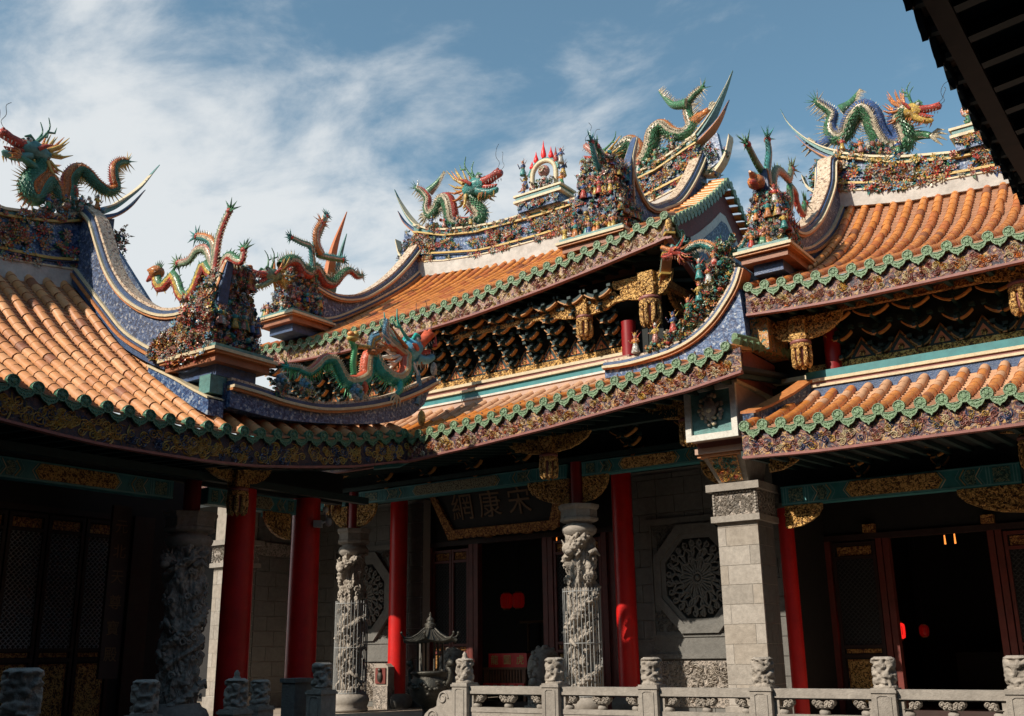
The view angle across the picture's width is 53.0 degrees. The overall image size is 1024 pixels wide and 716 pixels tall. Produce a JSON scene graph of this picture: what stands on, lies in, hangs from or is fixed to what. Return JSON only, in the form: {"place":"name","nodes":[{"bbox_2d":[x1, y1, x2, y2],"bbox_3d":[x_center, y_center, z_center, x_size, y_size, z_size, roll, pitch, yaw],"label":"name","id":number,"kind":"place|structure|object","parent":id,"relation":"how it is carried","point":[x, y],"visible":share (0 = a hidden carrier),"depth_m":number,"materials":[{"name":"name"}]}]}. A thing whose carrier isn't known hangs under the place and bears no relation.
{"place":"outdoors","nodes":[
{"label":"outdoors","id":0,"kind":"place"},
{"bbox_2d":[0,0,964,434],"label":"sky","id":1,"kind":"structure","parent":0,"point":[289,111],"materials":[{"name":"blue"}]},
{"bbox_2d":[199,696,1002,715],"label":"terrace","id":2,"kind":"structure","parent":0,"point":[371,711],"depth_m":20.86,"materials":[{"name":"stone"}]},
{"bbox_2d":[0,165,439,715],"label":"side wing","id":3,"kind":"structure","parent":2,"relation":"on","point":[89,328],"depth_m":17.00,"materials":[{"name":"orange tile"}]},
{"bbox_2d":[0,510,8,576],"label":"door leaf","id":4,"kind":"structure","parent":3,"relation":"in","point":[3,513],"depth_m":16.40,"materials":[{"name":"brown wood"}]},
{"bbox_2d":[0,510,48,705],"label":"door leaf","id":5,"kind":"structure","parent":3,"relation":"in","point":[25,540],"depth_m":16.50,"materials":[{"name":"brown wood"}]},
{"bbox_2d":[32,515,85,715],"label":"door leaf","id":6,"kind":"structure","parent":3,"relation":"in","point":[62,565],"depth_m":16.94,"materials":[{"name":"brown wood"}]},
{"bbox_2d":[0,102,134,209],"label":"ridge dragon","id":7,"kind":"object","parent":3,"relation":"on","point":[39,180],"visible":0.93,"depth_m":19.36,"materials":[{"name":"green ceramic"}]},
{"bbox_2d":[38,192,106,214],"bbox_3d":[-8.396,-2.860,19.546,0.784,0.903,1.354,-12,-19,34],"label":"cloud mount","id":8,"kind":"object","parent":3,"relation":"attached to","point":[66,204],"visible":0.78,"depth_m":19.41,"materials":[{"name":"multicoloured ceramic"}]},
{"bbox_2d":[67,519,110,715],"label":"door leaf","id":9,"kind":"structure","parent":3,"relation":"in","point":[87,694],"depth_m":17.33,"materials":[{"name":"brown wood"}]},
{"bbox_2d":[96,505,132,678],"bbox_3d":[-6.355,3.721,16.427,0.068,2.700,0.340,-12,-19,34],"label":"couplet board","id":10,"kind":"object","parent":3,"relation":"attached to","point":[113,601],"visible":1,"depth_m":16.39,"materials":[{"name":"brown wood"}]},
{"bbox_2d":[146,198,253,305],"bbox_3d":[-5.338,-1.716,17.370,2.715,1.713,0.276,-12,-19,34],"label":"phoenix dragon","id":11,"kind":"object","parent":3,"relation":"on","point":[210,250],"visible":0.95,"depth_m":17.22},
{"bbox_2d":[157,257,277,383],"bbox_3d":[-4.876,-0.617,17.198,1.460,2.184,1.310,-12,-19,34],"label":"warrior group","id":12,"kind":"object","parent":3,"relation":"on","point":[233,349],"visible":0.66,"depth_m":16.77,"materials":[{"name":"ceramic"}]},
{"bbox_2d":[313,507,331,527],"bbox_3d":[-3.495,2.931,18.956,0.384,0.400,0.254,7,-18,-26],"label":"floodlight","id":13,"kind":"object","parent":3,"relation":"attached to","point":[320,523],"visible":1,"depth_m":18.96,"materials":[{"name":"grey metal"}]},
{"bbox_2d":[279,300,436,407],"bbox_3d":[-2.796,-0.321,19.232,0.736,2.544,4.110,-12,-19,34],"label":"hip dragon","id":14,"kind":"object","parent":3,"relation":"on","point":[404,355],"visible":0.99,"depth_m":19.36,"materials":[{"name":"teal ceramic"}]},
{"bbox_2d":[202,507,264,709],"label":"firewall pier","id":15,"kind":"structure","parent":2,"relation":"on","point":[218,544],"depth_m":23.64,"materials":[{"name":"stone"}]},
{"bbox_2d":[246,679,274,715],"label":"railing post","id":16,"kind":"object","parent":2,"relation":"on","point":[259,700],"visible":0.99,"depth_m":13.43,"materials":[{"name":"stone"}]},
{"bbox_2d":[280,678,313,715],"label":"stone newel","id":17,"kind":"object","parent":2,"relation":"on","point":[293,698],"visible":0.86,"depth_m":13.01,"materials":[{"name":"grey stone"}]},
{"bbox_2d":[373,663,393,708],"bbox_3d":[-2.818,7.207,22.549,0.420,0.950,0.378,-12,-19,34],"label":"stone stele","id":18,"kind":"object","parent":2,"relation":"on","point":[383,689],"visible":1,"depth_m":22.45,"materials":[{"name":"grey stone"}]},
{"bbox_2d":[400,612,458,715],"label":"incense burner","id":19,"kind":"object","parent":2,"relation":"on","point":[425,687],"visible":0.94,"depth_m":16.00,"materials":[{"name":"grey stone"}]},
{"bbox_2d":[439,646,467,689],"bbox_3d":[-1.267,6.835,21.945,0.480,1.289,0.957,-12,-19,34],"label":"drum stone","id":20,"kind":"object","parent":2,"relation":"on","point":[453,653],"visible":0.32,"depth_m":21.81,"materials":[{"name":"grey stone"}]},
{"bbox_2d":[197,70,793,713],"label":"temple hall","id":21,"kind":"structure","parent":2,"relation":"on","point":[569,380],"depth_m":20.58,"materials":[{"name":"orange tile"}]},
{"bbox_2d":[256,266,335,340],"bbox_3d":[-5.032,-1.314,23.994,1.260,1.765,1.360,-12,-19,34],"label":"warrior group","id":22,"kind":"object","parent":21,"relation":"on","point":[292,311],"visible":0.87,"depth_m":23.60,"materials":[{"name":"tile"}]},
{"bbox_2d":[252,249,365,290],"bbox_3d":[-4.732,-1.868,24.216,0.513,1.525,3.678,-12,-19,34],"label":"phoenix dragon","id":23,"kind":"object","parent":21,"relation":"on","point":[271,274],"visible":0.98,"depth_m":23.68},
{"bbox_2d":[285,209,348,269],"bbox_3d":[-4.589,-2.870,24.427,0.233,1.731,2.116,-11,-19,32],"label":"dragon sculpture","id":24,"kind":"object","parent":23,"relation":"on","point":[315,248],"visible":1,"depth_m":24.32,"materials":[{"name":"orange ceramic"}]},
{"bbox_2d":[324,212,346,292],"bbox_3d":[-4.360,-2.671,25.345,0.230,2.260,0.810,-12,-19,34],"label":"swallowtail spike","id":25,"kind":"object","parent":21,"relation":"on","point":[329,266],"visible":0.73,"depth_m":25.26,"materials":[{"name":"orange ceramic"}]},
{"bbox_2d":[332,546,389,698],"bbox_3d":[-3.500,6.214,24.085,2.000,3.434,0.101,-12,-19,34],"label":"carved window","id":26,"kind":"structure","parent":21,"relation":"in","point":[377,583],"depth_m":24.03,"materials":[{"name":"grey stone"}]},
{"bbox_2d":[432,550,451,670],"bbox_3d":[-1.573,6.015,23.222,0.540,3.280,0.070,-12,-19,34],"label":"door leaf","id":27,"kind":"structure","parent":21,"relation":"in","point":[442,560],"depth_m":23.40,"materials":[{"name":"brown wood"}]},
{"bbox_2d":[425,212,478,230],"bbox_3d":[-1.599,-3.597,27.476,1.943,0.822,0.779,-12,-19,34],"label":"cloud mount","id":28,"kind":"object","parent":21,"relation":"attached to","point":[457,221],"visible":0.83,"depth_m":27.30,"materials":[{"name":"multicoloured ceramic"}]},
{"bbox_2d":[410,144,503,226],"bbox_3d":[-1.545,-4.110,27.659,3.301,2.460,0.765,-12,-19,34],"label":"ridge dragon","id":29,"kind":"object","parent":21,"relation":"on","point":[476,190],"visible":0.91,"depth_m":27.43,"materials":[{"name":"ceramic"}]},
{"bbox_2d":[451,548,468,657],"bbox_3d":[-1.143,5.924,22.926,0.480,3.280,0.070,-12,-19,34],"label":"door leaf","id":30,"kind":"structure","parent":21,"relation":"in","point":[459,614],"depth_m":23.08,"materials":[{"name":"brown wood"}]},
{"bbox_2d":[430,485,560,538],"bbox_3d":[-0.313,3.227,21.971,3.640,1.090,0.371,-12,-19,34],"label":"name board","id":31,"kind":"object","parent":21,"relation":"hanging from","point":[514,510],"visible":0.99,"depth_m":22.04,"materials":[{"name":"brown wood"}]},
{"bbox_2d":[500,576,512,609],"bbox_3d":[-0.139,4.923,24.301,0.280,2.024,0.280,8,-18,-27],"label":"red lantern","id":32,"kind":"object","parent":21,"relation":"hanging from","point":[506,600],"visible":0.97,"depth_m":23.98,"materials":[{"name":"fabric"}]},
{"bbox_2d":[512,541,524,609],"bbox_3d":[0.138,4.865,24.111,0.280,2.024,0.280,8,-18,-27],"label":"red lantern","id":33,"kind":"object","parent":21,"relation":"hanging from","point":[518,600],"visible":0.98,"depth_m":23.80,"materials":[{"name":"fabric"}]},
{"bbox_2d":[513,141,575,214],"bbox_3d":[0.802,-4.621,26.027,1.440,2.005,0.762,-12,-19,34],"label":"ridge shrine","id":34,"kind":"object","parent":21,"relation":"on","point":[546,193],"visible":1,"depth_m":25.76,"materials":[{"name":"multicoloured ceramic"}]},
{"bbox_2d":[553,540,568,683],"bbox_3d":[1.146,5.439,21.352,0.560,3.280,0.070,-12,-19,34],"label":"door leaf","id":35,"kind":"structure","parent":21,"relation":"in","point":[559,572],"depth_m":21.60,"materials":[{"name":"brown wood"}]},
{"bbox_2d":[555,150,643,255],"bbox_3d":[1.799,-2.898,20.039,1.510,2.239,1.260,-12,-19,34],"label":"warrior group","id":36,"kind":"object","parent":21,"relation":"on","point":[604,207],"visible":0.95,"depth_m":19.70,"materials":[{"name":"ceramic"}]},
{"bbox_2d":[593,537,605,686],"bbox_3d":[1.629,5.337,21.020,0.590,3.280,0.070,-12,-19,34],"label":"door leaf","id":37,"kind":"structure","parent":21,"relation":"in","point":[598,569],"depth_m":20.96,"materials":[{"name":"brown wood"}]},
{"bbox_2d":[586,131,636,177],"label":"phoenix dragon","id":38,"kind":"object","parent":21,"relation":"on","point":[595,147],"visible":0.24,"depth_m":19.89},
{"bbox_2d":[579,79,715,167],"bbox_3d":[3.224,-5.263,24.471,3.681,2.442,0.673,-12,-19,34],"label":"ridge dragon","id":39,"kind":"object","parent":21,"relation":"on","point":[657,131],"visible":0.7,"depth_m":24.08,"materials":[{"name":"ceramic"}]},
{"bbox_2d":[635,135,681,170],"bbox_3d":[3.199,-4.587,24.189,1.936,0.987,0.768,-12,-19,34],"label":"cloud mount","id":40,"kind":"object","parent":21,"relation":"attached to","point":[662,152],"visible":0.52,"depth_m":23.91,"materials":[{"name":"multicoloured ceramic"}]},
{"bbox_2d":[648,516,728,704],"bbox_3d":[3.522,4.720,19.259,2.000,3.418,0.101,-12,-19,34],"label":"carved window","id":41,"kind":"structure","parent":21,"relation":"in","point":[685,572],"depth_m":19.48,"materials":[{"name":"grey stone"}]},
{"bbox_2d":[660,230,753,264],"bbox_3d":[3.375,-1.934,17.742,1.789,0.691,0.295,-12,-19,34],"label":"dragon","id":42,"kind":"object","parent":21,"relation":"on","point":[679,251],"visible":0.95,"depth_m":17.92},
{"bbox_2d":[483,667,526,700],"bbox_3d":[0.008,7.152,22.296,1.170,0.840,0.600,-12,-19,34],"label":"offering table","id":43,"kind":"object","parent":2,"relation":"on","point":[500,674],"visible":0.54,"depth_m":22.17,"materials":[{"name":"brown wood"}]},
{"bbox_2d":[489,653,500,666],"bbox_3d":[-0.286,6.634,22.524,0.335,0.290,0.331,-12,-19,34],"label":"offering box","id":44,"kind":"object","parent":43,"relation":"on","point":[494,660],"visible":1,"depth_m":22.39,"materials":[{"name":"red wood"}]},
{"bbox_2d":[501,653,513,666],"bbox_3d":[-0.009,6.575,22.333,0.335,0.290,0.331,-12,-19,34],"label":"offering box","id":45,"kind":"object","parent":43,"relation":"on","point":[507,659],"visible":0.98,"depth_m":22.21,"materials":[{"name":"red wood"}]},
{"bbox_2d":[516,683,525,685],"bbox_3d":[0.191,6.976,21.787,0.200,0.138,0.069,-12,-19,34],"label":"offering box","id":46,"kind":"object","parent":43,"relation":"attached to","point":[520,684],"visible":0.36,"depth_m":21.77,"materials":[{"name":"red wood"}]},
{"bbox_2d":[514,653,530,666],"bbox_3d":[0.268,6.516,22.143,0.335,0.290,0.331,-12,-19,34],"label":"offering box","id":47,"kind":"object","parent":43,"relation":"on","point":[521,659],"visible":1,"depth_m":22.01,"materials":[{"name":"red wood"}]},
{"bbox_2d":[524,645,558,707],"bbox_3d":[0.644,6.432,20.638,0.480,1.290,0.968,-12,-19,34],"label":"drum stone","id":48,"kind":"object","parent":2,"relation":"on","point":[536,670],"visible":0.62,"depth_m":20.39,"materials":[{"name":"grey stone"}]},
{"bbox_2d":[424,652,1023,715],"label":"stone balustrade","id":49,"kind":"object","parent":2,"relation":"on","point":[764,695],"visible":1,"depth_m":12.30,"materials":[{"name":"grey stone"}]},
{"bbox_2d":[683,263,792,713],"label":"firewall pier","id":50,"kind":"structure","parent":2,"relation":"on","point":[744,518],"depth_m":16.47,"materials":[{"name":"stone"}]},
{"bbox_2d":[739,109,1023,715],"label":"side hall","id":51,"kind":"structure","parent":2,"relation":"on","point":[891,411],"depth_m":16.76,"materials":[{"name":"orange tile"}]},
{"bbox_2d":[736,126,811,219],"bbox_3d":[4.767,-3.272,18.506,0.321,1.726,3.073,-12,-19,34],"label":"phoenix dragon","id":52,"kind":"object","parent":51,"relation":"on","point":[755,181],"visible":0.81,"depth_m":18.31},
{"bbox_2d":[733,183,815,279],"bbox_3d":[4.462,-2.132,17.584,1.010,1.620,1.160,-12,-19,34],"label":"warrior group","id":53,"kind":"object","parent":51,"relation":"on","point":[772,248],"visible":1,"depth_m":17.22,"materials":[{"name":"ceramic"}]},
{"bbox_2d":[831,540,887,708],"bbox_3d":[6.090,4.634,17.887,0.770,2.820,0.070,-12,-19,34],"label":"door leaf","id":54,"kind":"structure","parent":51,"relation":"in","point":[855,565],"depth_m":17.95,"materials":[{"name":"brown wood"}]},
{"bbox_2d":[836,134,908,156],"bbox_3d":[7.340,-4.258,21.065,1.593,0.903,0.730,-12,-19,34],"label":"cloud mount","id":55,"kind":"object","parent":51,"relation":"attached to","point":[874,147],"visible":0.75,"depth_m":20.89,"materials":[{"name":"multicoloured ceramic"}]},
{"bbox_2d":[801,81,947,156],"bbox_3d":[7.450,-4.878,21.231,3.143,2.247,0.667,-12,-19,34],"label":"ridge dragon","id":56,"kind":"object","parent":51,"relation":"on","point":[867,114],"visible":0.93,"depth_m":20.98,"materials":[{"name":"ceramic"}]},
{"bbox_2d":[900,621,905,639],"bbox_3d":[7.092,3.800,19.217,0.231,2.868,0.231,-5,-17,15],"label":"red lantern","id":57,"kind":"object","parent":51,"relation":"hanging from","point":[903,631],"visible":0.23,"depth_m":18.77,"materials":[{"name":"paper"}]},
{"bbox_2d":[913,539,928,636],"bbox_3d":[7.644,3.830,19.436,0.165,2.820,0.165,-5,-16,13],"label":"red lantern","id":58,"kind":"object","parent":51,"relation":"hanging from","point":[923,630],"visible":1,"depth_m":19.05,"materials":[{"name":"fabric"}]},
{"bbox_2d":[948,108,983,152],"bbox_3d":[9.048,-4.603,19.864,1.037,1.335,0.770,-12,-19,34],"label":"ridge shrine","id":59,"kind":"object","parent":51,"relation":"on","point":[965,136],"visible":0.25,"depth_m":19.67,"materials":[{"name":"multicoloured ceramic"}]},
{"bbox_2d":[1003,530,1023,654],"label":"door leaf","id":60,"kind":"structure","parent":51,"relation":"in","point":[1013,540],"depth_m":16.64,"materials":[{"name":"brown wood"}]},
{"bbox_3d":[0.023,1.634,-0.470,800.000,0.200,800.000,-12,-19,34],"label":"ground","id":61,"kind":"structure","parent":0,"visible":0},
{"bbox_2d":[305,662,337,715],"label":"railing post","id":62,"kind":"object","parent":61,"relation":"on","point":[321,697],"visible":1,"depth_m":12.85,"materials":[{"name":"stone"}]},
{"bbox_2d":[903,0,1023,205],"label":"gallery roof","id":63,"kind":"structure","parent":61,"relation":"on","point":[977,47],"depth_m":5.90,"materials":[{"name":"brown wood"}]},
{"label":"courtyard paving","id":64,"kind":"structure","parent":0,"visible":0},
{"bbox_2d":[0,667,44,715],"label":"railing post","id":65,"kind":"object","parent":64,"relation":"on","point":[21,692],"visible":1,"depth_m":6.82,"materials":[{"name":"stone"}]},
{"bbox_2d":[124,679,162,715],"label":"railing post","id":66,"kind":"object","parent":64,"relation":"on","point":[144,697],"visible":1,"depth_m":9.96,"materials":[{"name":"stone"}]},
{"bbox_2d":[216,670,253,715],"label":"railing post","id":67,"kind":"object","parent":64,"relation":"on","point":[235,695],"visible":1,"depth_m":11.44,"materials":[{"name":"stone"}]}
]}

